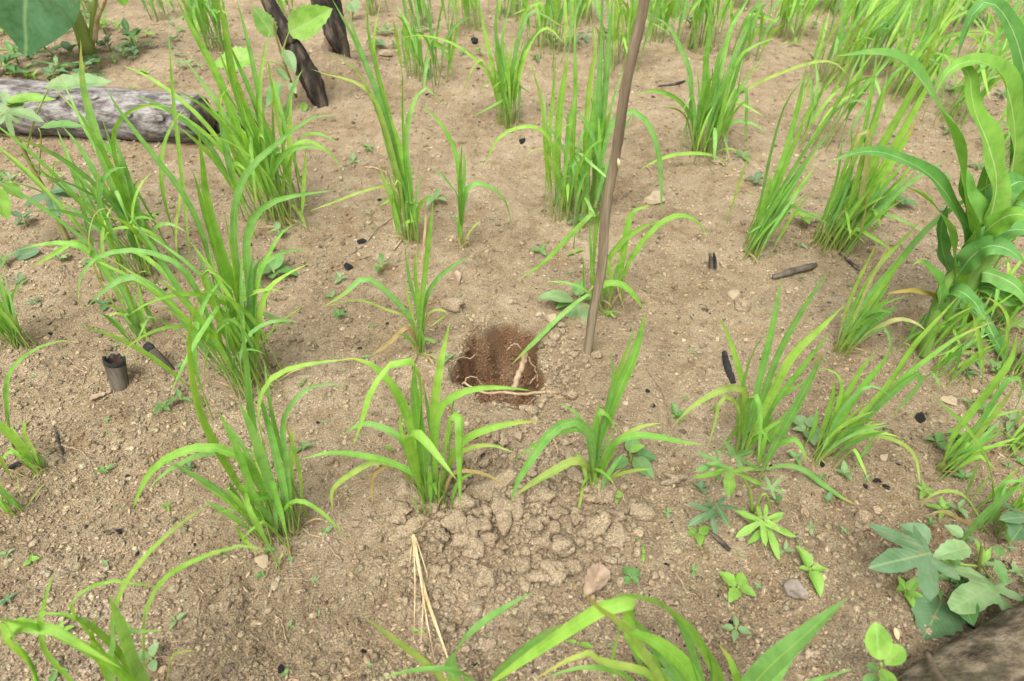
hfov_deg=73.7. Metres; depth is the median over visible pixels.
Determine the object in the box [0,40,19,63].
broadleaf weed
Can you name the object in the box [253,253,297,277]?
broadleaf weed
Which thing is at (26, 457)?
rice plant
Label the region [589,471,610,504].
soil clod
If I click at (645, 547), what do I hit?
rootlet
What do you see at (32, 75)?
broadleaf weed
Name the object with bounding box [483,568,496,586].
soil clod
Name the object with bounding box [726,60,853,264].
rice plant
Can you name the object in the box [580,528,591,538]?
soil clod
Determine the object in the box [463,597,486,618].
soil clod
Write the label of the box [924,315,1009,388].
rice plant
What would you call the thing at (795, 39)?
broadleaf weed
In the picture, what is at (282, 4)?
rice plant
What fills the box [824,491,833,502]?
broadleaf weed
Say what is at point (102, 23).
broadleaf weed
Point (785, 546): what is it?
broadleaf weed
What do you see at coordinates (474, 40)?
charcoal lump
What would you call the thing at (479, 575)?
soil clod
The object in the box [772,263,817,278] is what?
charred stick
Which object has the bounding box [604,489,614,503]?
soil clod
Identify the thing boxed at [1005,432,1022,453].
broadleaf weed
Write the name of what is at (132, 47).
broadleaf weed
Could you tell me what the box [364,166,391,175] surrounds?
rootlet
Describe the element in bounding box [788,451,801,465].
broadleaf weed
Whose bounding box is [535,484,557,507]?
soil clod
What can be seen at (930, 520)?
broadleaf weed
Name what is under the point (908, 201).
broadleaf weed
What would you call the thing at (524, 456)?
soil clod
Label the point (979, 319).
rice plant
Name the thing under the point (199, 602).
rootlet
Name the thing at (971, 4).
rice plant
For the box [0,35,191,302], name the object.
rice plant
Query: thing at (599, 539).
soil clod
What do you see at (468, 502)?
soil clod
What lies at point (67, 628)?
broadleaf weed
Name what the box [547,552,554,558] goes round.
soil clod
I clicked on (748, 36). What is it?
rice plant
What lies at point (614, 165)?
bamboo stake
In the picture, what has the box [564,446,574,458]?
soil clod
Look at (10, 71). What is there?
broadleaf weed
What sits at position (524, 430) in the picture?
soil clod
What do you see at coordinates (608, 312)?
broadleaf weed
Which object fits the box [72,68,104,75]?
broadleaf weed
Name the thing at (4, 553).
broadleaf weed
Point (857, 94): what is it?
rice plant
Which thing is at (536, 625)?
soil clod
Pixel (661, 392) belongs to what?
rootlet
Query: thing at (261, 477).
rice plant
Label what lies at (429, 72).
broadleaf weed
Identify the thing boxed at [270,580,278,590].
stone
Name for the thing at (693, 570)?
broadleaf weed
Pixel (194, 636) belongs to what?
straw chips
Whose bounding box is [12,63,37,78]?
broadleaf weed
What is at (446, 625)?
soil clod
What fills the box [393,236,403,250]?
rootlet
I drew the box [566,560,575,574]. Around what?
soil clod
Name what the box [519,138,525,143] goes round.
charcoal lump
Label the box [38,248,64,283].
rootlet
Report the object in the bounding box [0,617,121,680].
rice plant
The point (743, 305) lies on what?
soil clod
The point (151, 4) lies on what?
rice plant
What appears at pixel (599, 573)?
dead leaf
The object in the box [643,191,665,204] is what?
stone
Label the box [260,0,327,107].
charred stump
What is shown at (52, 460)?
soil clod
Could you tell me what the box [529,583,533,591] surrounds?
soil clod
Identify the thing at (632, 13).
rice plant
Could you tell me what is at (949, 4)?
rice plant
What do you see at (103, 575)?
soil clod
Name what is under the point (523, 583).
soil clod
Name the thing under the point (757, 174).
broadleaf weed
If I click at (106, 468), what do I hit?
broadleaf weed
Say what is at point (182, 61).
broadleaf weed
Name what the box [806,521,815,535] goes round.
broadleaf weed
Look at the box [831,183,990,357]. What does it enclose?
rice plant
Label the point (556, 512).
spoil lumps
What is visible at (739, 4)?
rice plant
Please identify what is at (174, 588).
soil clod
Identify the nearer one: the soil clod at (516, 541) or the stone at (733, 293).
the soil clod at (516, 541)
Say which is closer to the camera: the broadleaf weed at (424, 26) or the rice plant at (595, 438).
the rice plant at (595, 438)
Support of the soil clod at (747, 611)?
on the ground
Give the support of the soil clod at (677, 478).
on the ground
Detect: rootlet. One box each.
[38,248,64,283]
[60,397,87,438]
[61,444,95,475]
[67,357,84,392]
[80,557,111,568]
[198,586,203,622]
[257,560,280,593]
[274,615,290,657]
[288,578,316,610]
[301,527,342,562]
[330,666,359,676]
[334,478,367,511]
[341,210,401,258]
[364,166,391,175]
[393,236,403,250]
[480,276,505,323]
[552,437,558,459]
[627,543,662,557]
[646,369,668,422]
[675,572,700,614]
[768,598,797,604]
[895,458,907,490]
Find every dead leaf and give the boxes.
[89,392,105,400]
[454,270,460,281]
[583,563,610,597]
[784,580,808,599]
[893,628,899,639]
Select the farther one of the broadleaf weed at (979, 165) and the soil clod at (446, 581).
the broadleaf weed at (979, 165)
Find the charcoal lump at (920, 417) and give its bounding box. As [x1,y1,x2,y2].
[915,412,925,422]
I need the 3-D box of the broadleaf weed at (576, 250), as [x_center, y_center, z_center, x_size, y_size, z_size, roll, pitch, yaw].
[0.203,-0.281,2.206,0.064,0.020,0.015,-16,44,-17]
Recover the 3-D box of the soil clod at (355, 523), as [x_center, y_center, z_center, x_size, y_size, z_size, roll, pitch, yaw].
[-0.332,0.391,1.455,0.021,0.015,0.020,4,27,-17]
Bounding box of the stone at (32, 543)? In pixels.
[28,539,37,546]
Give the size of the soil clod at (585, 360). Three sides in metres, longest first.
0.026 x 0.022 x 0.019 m
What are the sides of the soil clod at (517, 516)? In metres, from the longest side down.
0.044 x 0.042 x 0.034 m
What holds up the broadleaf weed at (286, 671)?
on the ground
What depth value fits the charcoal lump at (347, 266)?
2.13 m
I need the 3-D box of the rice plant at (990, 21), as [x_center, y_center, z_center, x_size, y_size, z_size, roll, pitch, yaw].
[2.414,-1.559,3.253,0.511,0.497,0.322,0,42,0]
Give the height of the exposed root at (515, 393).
0.029 m
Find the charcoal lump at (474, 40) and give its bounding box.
[471,37,477,43]
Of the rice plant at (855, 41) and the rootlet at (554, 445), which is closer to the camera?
the rootlet at (554, 445)
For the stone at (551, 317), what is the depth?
1.96 m
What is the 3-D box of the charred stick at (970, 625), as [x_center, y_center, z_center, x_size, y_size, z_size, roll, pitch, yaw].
[0.851,0.529,1.275,0.006,0.007,0.026,-26,48,-26]
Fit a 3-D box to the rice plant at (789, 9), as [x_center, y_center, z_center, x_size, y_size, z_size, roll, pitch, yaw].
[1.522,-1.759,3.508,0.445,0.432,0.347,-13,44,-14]
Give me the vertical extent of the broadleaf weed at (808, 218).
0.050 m
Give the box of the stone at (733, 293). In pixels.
[727,289,740,298]
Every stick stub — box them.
[142,342,174,370]
[708,253,716,269]
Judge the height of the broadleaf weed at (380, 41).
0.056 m
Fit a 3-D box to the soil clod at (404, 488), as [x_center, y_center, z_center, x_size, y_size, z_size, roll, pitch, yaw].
[-0.226,0.330,1.489,0.060,0.068,0.078,-19,56,-19]
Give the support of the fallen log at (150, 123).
on the ground
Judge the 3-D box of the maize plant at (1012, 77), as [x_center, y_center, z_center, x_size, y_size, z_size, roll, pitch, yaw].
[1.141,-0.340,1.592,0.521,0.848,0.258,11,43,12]
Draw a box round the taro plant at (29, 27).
[0,0,128,56]
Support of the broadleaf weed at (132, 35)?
on the ground
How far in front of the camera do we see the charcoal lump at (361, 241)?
2.25 m
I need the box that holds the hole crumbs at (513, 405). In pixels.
[452,322,551,408]
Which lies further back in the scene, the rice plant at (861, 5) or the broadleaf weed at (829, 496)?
the rice plant at (861, 5)
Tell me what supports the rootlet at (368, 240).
on the ground
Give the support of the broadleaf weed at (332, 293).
on the ground
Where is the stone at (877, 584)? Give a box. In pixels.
[875,582,881,587]
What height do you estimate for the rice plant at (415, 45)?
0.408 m
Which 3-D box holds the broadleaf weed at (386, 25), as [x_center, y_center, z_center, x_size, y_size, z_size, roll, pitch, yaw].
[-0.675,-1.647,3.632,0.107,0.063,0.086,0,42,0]
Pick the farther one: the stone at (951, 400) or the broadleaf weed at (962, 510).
the stone at (951, 400)
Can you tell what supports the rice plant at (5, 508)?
on the ground
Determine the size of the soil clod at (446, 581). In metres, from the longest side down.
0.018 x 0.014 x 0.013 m
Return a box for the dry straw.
[409,534,447,661]
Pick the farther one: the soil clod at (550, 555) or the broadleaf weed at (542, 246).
the broadleaf weed at (542, 246)
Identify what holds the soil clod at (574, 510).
on the spoil lumps at (556, 512)
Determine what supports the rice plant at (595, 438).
on the ground
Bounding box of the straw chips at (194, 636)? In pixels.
[0,0,1023,680]
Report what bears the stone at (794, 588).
on the ground
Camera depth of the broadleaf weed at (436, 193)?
2.41 m
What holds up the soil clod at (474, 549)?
on the ground
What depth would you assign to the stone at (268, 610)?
1.32 m
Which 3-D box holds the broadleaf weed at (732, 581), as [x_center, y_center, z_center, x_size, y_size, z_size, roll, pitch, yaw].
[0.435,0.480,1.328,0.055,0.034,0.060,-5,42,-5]
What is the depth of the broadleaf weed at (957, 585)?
1.33 m
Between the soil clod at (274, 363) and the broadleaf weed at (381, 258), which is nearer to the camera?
the soil clod at (274, 363)
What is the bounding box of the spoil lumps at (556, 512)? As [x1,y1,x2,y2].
[359,322,665,635]
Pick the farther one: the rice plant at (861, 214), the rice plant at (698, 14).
the rice plant at (698, 14)
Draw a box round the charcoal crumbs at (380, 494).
[10,30,1011,680]
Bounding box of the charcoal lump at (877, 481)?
[872,478,881,483]
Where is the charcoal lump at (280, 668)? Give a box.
[277,664,283,673]
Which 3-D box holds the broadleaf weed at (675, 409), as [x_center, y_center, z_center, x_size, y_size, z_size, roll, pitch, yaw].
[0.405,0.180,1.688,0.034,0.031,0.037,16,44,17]
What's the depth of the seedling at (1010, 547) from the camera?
1.40 m
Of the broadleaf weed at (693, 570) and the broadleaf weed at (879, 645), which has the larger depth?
the broadleaf weed at (693, 570)
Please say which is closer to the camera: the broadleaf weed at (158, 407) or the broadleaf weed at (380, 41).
the broadleaf weed at (158, 407)
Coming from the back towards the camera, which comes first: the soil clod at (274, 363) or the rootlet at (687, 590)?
the soil clod at (274, 363)
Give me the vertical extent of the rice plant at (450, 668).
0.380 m
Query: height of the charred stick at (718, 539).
0.017 m
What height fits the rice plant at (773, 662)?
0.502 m
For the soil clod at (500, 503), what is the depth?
1.41 m
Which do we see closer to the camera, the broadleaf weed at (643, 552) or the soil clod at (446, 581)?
the soil clod at (446, 581)
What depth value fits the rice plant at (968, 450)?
1.46 m
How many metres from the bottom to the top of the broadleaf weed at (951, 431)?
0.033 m
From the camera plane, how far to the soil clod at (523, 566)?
1.32 m
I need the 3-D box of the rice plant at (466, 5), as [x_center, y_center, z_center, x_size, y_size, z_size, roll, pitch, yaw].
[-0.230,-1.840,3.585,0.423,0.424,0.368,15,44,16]
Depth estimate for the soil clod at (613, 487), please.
1.48 m
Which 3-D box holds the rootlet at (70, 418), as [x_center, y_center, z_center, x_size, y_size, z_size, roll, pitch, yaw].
[-1.083,0.191,1.676,0.018,0.014,0.136,4,42,4]
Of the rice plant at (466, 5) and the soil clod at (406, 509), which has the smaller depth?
the soil clod at (406, 509)
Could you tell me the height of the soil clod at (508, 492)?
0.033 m
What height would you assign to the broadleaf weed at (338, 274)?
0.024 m
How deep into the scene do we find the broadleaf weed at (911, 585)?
1.30 m
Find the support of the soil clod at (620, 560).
on the spoil lumps at (556, 512)
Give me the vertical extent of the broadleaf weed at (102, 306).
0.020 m
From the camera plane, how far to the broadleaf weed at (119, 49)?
3.41 m
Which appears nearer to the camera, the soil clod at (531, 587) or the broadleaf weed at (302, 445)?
the soil clod at (531, 587)
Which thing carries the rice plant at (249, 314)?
on the ground
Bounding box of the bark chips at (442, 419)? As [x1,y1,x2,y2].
[0,7,1023,680]
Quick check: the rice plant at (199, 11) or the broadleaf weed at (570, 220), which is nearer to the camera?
the broadleaf weed at (570, 220)
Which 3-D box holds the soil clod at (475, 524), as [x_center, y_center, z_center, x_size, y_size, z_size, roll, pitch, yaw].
[-0.070,0.376,1.384,0.047,0.035,0.054,-19,46,-20]
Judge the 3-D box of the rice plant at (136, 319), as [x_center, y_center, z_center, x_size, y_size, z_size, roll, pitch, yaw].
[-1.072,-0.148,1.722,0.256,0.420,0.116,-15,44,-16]
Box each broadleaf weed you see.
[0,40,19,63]
[0,50,24,71]
[0,252,14,265]
[0,548,14,557]
[0,592,18,605]
[1,171,20,181]
[5,67,18,76]
[11,210,32,226]
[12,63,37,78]
[12,271,24,283]
[23,53,34,65]
[23,297,42,303]
[23,554,38,565]
[24,69,38,79]
[36,45,71,57]
[39,61,74,77]
[40,67,68,78]
[40,171,62,177]
[48,55,70,73]
[48,660,68,680]
[53,246,69,261]
[59,620,73,630]
[61,41,77,57]
[65,58,96,72]
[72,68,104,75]
[75,55,98,66]
[83,0,108,27]
[83,47,101,60]
[86,57,101,68]
[88,19,111,33]
[93,463,115,473]
[95,33,112,51]
[96,297,113,309]
[112,17,124,32]
[114,47,131,58]
[115,29,156,52]
[119,18,141,46]
[123,44,138,54]
[137,642,158,670]
[144,211,159,221]
[153,401,169,413]
[161,502,171,511]
[165,389,191,405]
[169,613,185,629]
[174,59,194,68]
[180,462,193,472]
[194,62,205,70]
[215,4,332,111]
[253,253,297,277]
[254,570,264,577]
[264,545,275,552]
[268,221,289,237]
[280,668,288,677]
[296,442,312,451]
[322,526,331,535]
[324,290,334,298]
[331,309,346,317]
[335,271,346,282]
[346,0,359,18]
[348,153,359,163]
[361,143,373,151]
[366,35,385,44]
[373,252,387,272]
[377,23,392,35]
[412,628,424,633]
[420,23,433,32]
[426,189,446,206]
[427,69,433,79]
[444,352,454,362]
[474,45,485,55]
[530,244,545,254]
[536,280,590,321]
[566,214,586,223]
[566,639,593,647]
[567,249,582,254]
[568,33,582,43]
[577,31,591,41]
[603,309,620,316]
[612,439,656,477]
[614,490,622,503]
[622,566,639,583]
[637,652,673,680]
[641,546,644,561]
[662,507,672,517]
[671,402,683,417]
[684,15,695,28]
[687,526,709,545]
[689,563,698,577]
[694,479,707,494]
[718,571,755,602]
[721,615,751,641]
[735,150,750,161]
[746,171,762,184]
[772,495,781,504]
[780,540,793,553]
[787,38,803,46]
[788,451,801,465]
[790,210,821,224]
[792,415,824,445]
[796,545,825,596]
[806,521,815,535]
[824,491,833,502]
[835,460,851,480]
[862,622,906,680]
[897,196,917,206]
[897,576,922,607]
[915,480,933,498]
[926,432,946,449]
[927,496,952,519]
[927,516,936,526]
[945,429,964,438]
[946,499,969,517]
[947,81,958,94]
[950,582,960,587]
[951,575,965,584]
[952,469,977,481]
[956,528,976,543]
[960,365,978,378]
[962,397,975,405]
[967,162,983,168]
[968,353,980,368]
[970,404,987,413]
[973,559,993,570]
[986,359,1005,372]
[995,89,1006,98]
[1002,528,1010,543]
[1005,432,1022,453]
[1006,409,1018,433]
[1007,561,1023,576]
[1013,454,1023,464]
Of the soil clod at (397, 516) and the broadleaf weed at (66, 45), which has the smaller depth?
the soil clod at (397, 516)
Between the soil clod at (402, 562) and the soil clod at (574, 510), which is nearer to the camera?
the soil clod at (402, 562)
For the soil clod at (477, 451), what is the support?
on the soil clod at (473, 458)
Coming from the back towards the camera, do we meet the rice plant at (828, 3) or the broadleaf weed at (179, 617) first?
the rice plant at (828, 3)
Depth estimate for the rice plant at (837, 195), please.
2.08 m
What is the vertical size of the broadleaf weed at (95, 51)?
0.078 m
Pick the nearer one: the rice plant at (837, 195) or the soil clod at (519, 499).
the soil clod at (519, 499)
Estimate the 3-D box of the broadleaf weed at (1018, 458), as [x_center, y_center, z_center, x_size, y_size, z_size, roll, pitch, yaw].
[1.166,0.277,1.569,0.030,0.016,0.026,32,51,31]
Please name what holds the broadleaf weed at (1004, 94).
on the ground
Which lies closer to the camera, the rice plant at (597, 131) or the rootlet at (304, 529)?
the rootlet at (304, 529)
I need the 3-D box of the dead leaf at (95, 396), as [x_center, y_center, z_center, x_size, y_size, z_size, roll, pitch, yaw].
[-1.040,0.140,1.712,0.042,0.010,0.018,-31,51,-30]
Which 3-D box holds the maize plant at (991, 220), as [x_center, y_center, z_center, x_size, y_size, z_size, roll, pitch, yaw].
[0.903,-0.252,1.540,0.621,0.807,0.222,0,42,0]
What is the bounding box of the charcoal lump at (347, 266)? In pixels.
[343,262,352,270]
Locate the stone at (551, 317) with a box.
[547,313,555,321]
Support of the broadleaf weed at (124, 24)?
on the ground
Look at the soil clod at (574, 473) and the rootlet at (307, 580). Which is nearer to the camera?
the rootlet at (307, 580)
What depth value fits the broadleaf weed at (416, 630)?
1.28 m
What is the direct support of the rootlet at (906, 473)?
on the ground
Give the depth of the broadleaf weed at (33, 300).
1.99 m
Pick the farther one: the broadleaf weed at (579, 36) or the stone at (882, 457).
the broadleaf weed at (579, 36)
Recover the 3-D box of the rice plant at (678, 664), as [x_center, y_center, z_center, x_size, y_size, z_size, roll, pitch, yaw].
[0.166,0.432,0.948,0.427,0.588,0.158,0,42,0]
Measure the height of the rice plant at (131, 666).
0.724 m
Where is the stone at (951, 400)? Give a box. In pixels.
[939,395,956,405]
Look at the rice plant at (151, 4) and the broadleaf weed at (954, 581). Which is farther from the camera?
the rice plant at (151, 4)
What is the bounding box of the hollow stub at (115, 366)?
[102,353,128,391]
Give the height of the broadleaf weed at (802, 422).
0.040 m
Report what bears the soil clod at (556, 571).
on the soil clod
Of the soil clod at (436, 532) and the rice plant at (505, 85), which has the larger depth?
the rice plant at (505, 85)
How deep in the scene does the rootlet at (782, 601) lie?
1.31 m
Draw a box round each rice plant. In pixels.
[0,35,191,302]
[0,266,36,349]
[0,340,64,478]
[0,454,44,517]
[0,505,270,680]
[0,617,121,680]
[19,208,157,343]
[77,84,334,419]
[80,0,98,13]
[124,0,341,238]
[132,290,348,569]
[141,0,177,21]
[159,0,231,52]
[277,0,292,17]
[303,323,543,529]
[311,0,439,265]
[320,203,469,370]
[366,0,388,14]
[366,592,561,680]
[392,0,468,93]
[402,0,432,28]
[403,0,565,132]
[420,103,511,247]
[441,0,501,37]
[483,0,662,248]
[488,0,525,22]
[492,590,740,680]
[510,311,704,513]
[512,205,707,363]
[513,0,595,67]
[559,0,595,25]
[592,0,673,77]
[618,0,683,43]
[637,0,846,168]
[655,0,688,18]
[669,0,747,60]
[672,270,856,505]
[724,0,781,60]
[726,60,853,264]
[734,0,749,11]
[740,598,851,680]
[762,0,833,41]
[794,20,911,158]
[804,296,996,482]
[805,0,900,89]
[808,42,877,247]
[817,35,946,260]
[822,0,850,14]
[831,0,895,42]
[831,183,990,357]
[841,0,937,76]
[867,0,996,104]
[896,296,985,363]
[899,0,987,41]
[919,11,1012,128]
[920,396,1023,540]
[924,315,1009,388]
[933,331,1022,480]
[935,289,1023,372]
[948,0,988,28]
[950,0,1023,73]
[966,250,1023,331]
[981,106,1009,164]
[985,297,1023,389]
[991,0,1023,38]
[1003,408,1023,457]
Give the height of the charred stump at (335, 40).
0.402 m
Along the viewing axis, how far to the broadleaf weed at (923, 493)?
1.50 m
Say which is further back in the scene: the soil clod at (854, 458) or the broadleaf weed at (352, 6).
the broadleaf weed at (352, 6)
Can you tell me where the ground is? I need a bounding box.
[0,0,1023,680]
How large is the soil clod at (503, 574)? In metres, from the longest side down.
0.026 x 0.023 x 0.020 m
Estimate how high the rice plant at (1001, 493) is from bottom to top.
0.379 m
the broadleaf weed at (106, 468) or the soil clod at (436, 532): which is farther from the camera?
the broadleaf weed at (106, 468)
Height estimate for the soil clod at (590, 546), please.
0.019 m
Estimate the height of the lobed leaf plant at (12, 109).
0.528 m
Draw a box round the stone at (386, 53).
[379,49,393,56]
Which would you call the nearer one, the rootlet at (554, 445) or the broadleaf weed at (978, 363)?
the rootlet at (554, 445)
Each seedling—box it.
[754,582,761,588]
[1005,545,1016,550]
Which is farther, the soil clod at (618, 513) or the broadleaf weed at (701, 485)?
the broadleaf weed at (701, 485)
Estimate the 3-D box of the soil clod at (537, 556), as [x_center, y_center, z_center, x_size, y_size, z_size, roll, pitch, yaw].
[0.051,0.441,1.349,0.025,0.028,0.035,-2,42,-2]
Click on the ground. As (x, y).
(522, 310)
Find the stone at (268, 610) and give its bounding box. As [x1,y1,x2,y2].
[264,607,271,613]
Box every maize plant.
[826,48,1023,358]
[935,0,1023,360]
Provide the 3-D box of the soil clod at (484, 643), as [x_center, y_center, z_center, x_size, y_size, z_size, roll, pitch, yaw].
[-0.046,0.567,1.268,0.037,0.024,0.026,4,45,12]
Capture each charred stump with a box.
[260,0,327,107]
[307,0,350,57]
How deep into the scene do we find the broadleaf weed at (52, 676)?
1.22 m
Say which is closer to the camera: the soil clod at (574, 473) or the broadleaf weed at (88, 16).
the soil clod at (574, 473)
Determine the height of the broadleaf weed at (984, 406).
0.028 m
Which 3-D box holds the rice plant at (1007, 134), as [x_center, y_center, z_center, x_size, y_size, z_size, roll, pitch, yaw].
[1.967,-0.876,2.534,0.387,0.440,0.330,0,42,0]
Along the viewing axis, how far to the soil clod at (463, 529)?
1.40 m
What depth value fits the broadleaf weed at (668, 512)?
1.45 m
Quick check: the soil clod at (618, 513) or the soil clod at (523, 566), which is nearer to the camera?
the soil clod at (523, 566)
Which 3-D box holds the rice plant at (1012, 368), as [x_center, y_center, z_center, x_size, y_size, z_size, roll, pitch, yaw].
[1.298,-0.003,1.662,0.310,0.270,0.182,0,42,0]
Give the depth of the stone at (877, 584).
1.33 m
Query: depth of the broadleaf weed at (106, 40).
3.45 m
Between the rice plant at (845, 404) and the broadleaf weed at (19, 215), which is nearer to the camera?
the rice plant at (845, 404)
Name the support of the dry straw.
on the ground
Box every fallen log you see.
[0,78,256,142]
[896,600,1023,680]
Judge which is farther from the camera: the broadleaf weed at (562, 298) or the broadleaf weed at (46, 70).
the broadleaf weed at (46, 70)
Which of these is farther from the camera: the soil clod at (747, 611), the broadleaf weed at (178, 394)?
the broadleaf weed at (178, 394)
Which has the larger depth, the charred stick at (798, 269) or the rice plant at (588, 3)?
the rice plant at (588, 3)
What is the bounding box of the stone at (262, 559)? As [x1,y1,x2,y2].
[254,554,268,567]
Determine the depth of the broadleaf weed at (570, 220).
2.29 m
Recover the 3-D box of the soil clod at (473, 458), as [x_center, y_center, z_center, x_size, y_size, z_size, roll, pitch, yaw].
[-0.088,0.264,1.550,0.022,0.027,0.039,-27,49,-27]
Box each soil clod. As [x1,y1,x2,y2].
[45,454,62,466]
[100,572,106,578]
[168,582,179,593]
[183,575,193,585]
[208,600,231,613]
[271,359,278,366]
[351,520,361,527]
[372,577,381,586]
[389,508,406,524]
[393,501,413,514]
[394,476,425,504]
[395,516,422,538]
[396,553,412,567]
[403,548,419,565]
[404,533,418,546]
[424,500,439,514]
[428,538,443,552]
[434,636,449,653]
[435,526,449,547]
[437,527,449,541]
[438,459,464,477]
[439,616,455,632]
[440,297,465,312]
[440,508,466,532]
[444,578,449,585]
[452,533,470,547]
[453,492,479,515]
[460,525,470,533]
[462,534,483,559]
[463,442,486,462]
[463,479,495,501]
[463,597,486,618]
[465,451,477,464]
[466,513,491,537]
[472,565,491,596]
[477,504,491,514]
[478,636,496,651]
[480,532,499,547]
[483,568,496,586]
[491,453,497,459]
[491,496,514,513]
[492,429,499,442]
[492,468,517,489]
[492,488,506,497]
[495,509,512,536]
[498,432,508,446]
[499,569,507,582]
[505,488,521,499]
[511,538,520,544]
[512,492,524,503]
[512,501,524,521]
[516,556,530,573]
[517,445,533,460]
[517,575,531,592]
[520,426,528,436]
[523,512,530,519]
[524,516,543,531]
[527,567,551,583]
[528,494,539,502]
[528,617,545,635]
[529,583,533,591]
[530,535,551,549]
[531,501,541,508]
[531,553,542,568]
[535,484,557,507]
[537,515,549,525]
[540,558,570,585]
[543,531,551,540]
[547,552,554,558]
[552,536,574,557]
[555,473,560,481]
[562,606,569,613]
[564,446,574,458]
[566,466,583,482]
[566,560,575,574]
[567,558,583,573]
[570,507,581,516]
[571,351,578,357]
[577,514,585,523]
[580,453,588,462]
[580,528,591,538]
[581,358,588,363]
[582,493,596,502]
[584,484,591,493]
[585,511,611,539]
[585,540,593,551]
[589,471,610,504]
[590,535,603,543]
[591,351,601,358]
[601,554,616,564]
[602,521,627,548]
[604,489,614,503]
[605,505,629,523]
[608,525,617,542]
[610,482,617,493]
[617,556,626,563]
[629,503,655,520]
[660,472,687,484]
[719,261,728,267]
[734,298,755,312]
[744,607,750,614]
[790,621,797,629]
[851,454,857,461]
[853,509,872,529]
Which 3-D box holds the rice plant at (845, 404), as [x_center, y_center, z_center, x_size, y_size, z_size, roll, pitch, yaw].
[0.780,0.098,1.424,0.291,0.479,0.193,14,44,16]
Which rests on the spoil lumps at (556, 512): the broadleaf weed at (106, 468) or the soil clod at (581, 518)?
the soil clod at (581, 518)
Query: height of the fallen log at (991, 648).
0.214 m
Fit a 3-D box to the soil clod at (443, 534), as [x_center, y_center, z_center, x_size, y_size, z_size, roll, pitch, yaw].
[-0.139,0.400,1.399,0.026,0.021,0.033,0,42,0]
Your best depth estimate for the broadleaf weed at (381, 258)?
2.11 m
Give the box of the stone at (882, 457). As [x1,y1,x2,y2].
[879,453,887,460]
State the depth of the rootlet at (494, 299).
2.02 m
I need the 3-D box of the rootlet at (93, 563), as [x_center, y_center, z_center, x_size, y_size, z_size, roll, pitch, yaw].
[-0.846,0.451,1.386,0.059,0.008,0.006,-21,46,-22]
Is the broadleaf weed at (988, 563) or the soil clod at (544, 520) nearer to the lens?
the broadleaf weed at (988, 563)
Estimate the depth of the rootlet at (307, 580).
1.36 m
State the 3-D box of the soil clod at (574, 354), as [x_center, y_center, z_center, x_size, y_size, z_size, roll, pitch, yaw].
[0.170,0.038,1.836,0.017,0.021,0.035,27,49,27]
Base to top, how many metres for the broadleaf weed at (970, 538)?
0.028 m
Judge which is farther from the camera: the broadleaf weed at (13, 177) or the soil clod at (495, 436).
the broadleaf weed at (13, 177)
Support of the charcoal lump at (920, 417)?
on the ground
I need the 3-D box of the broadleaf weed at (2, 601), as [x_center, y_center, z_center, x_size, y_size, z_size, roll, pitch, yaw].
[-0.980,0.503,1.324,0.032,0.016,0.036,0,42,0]
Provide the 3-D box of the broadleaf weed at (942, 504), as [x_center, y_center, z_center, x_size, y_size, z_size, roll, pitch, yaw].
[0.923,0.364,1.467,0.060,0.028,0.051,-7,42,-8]
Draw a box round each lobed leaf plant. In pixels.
[0,73,111,259]
[868,522,1023,638]
[993,498,1023,540]
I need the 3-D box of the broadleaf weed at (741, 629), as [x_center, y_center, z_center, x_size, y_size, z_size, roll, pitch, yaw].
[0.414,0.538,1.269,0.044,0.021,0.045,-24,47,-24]
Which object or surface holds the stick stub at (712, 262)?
on the ground
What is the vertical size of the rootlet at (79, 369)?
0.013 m
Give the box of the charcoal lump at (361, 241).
[357,238,366,243]
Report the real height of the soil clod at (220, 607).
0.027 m
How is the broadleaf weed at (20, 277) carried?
on the ground
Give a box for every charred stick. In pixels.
[8,461,22,468]
[53,426,64,454]
[659,80,685,86]
[708,530,730,551]
[722,351,735,383]
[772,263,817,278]
[839,252,859,270]
[964,620,975,628]
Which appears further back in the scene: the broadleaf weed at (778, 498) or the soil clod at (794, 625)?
the broadleaf weed at (778, 498)
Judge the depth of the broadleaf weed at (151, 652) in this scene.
1.24 m
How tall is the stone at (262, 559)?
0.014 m
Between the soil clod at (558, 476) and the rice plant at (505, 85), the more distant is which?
the rice plant at (505, 85)
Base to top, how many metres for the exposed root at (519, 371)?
0.057 m
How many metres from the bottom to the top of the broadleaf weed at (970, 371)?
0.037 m
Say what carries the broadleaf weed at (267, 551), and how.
on the ground
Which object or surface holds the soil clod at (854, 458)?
on the ground
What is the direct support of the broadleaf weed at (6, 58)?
on the ground
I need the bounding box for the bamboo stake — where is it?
[583,0,649,354]
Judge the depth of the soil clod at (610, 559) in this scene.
1.35 m
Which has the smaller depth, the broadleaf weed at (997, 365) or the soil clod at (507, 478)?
the soil clod at (507, 478)
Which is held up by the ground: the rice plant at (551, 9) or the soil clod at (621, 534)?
the rice plant at (551, 9)
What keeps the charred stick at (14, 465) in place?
on the ground
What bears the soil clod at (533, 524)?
on the ground
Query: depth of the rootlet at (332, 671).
1.23 m
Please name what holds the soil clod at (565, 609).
on the ground
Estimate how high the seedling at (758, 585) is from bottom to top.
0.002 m
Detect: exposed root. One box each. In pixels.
[462,376,482,384]
[464,382,558,395]
[511,352,528,391]
[528,356,537,380]
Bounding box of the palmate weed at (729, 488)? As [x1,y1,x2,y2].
[687,439,796,558]
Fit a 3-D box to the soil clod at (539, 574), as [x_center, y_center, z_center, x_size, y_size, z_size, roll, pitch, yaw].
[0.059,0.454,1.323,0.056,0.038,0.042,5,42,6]

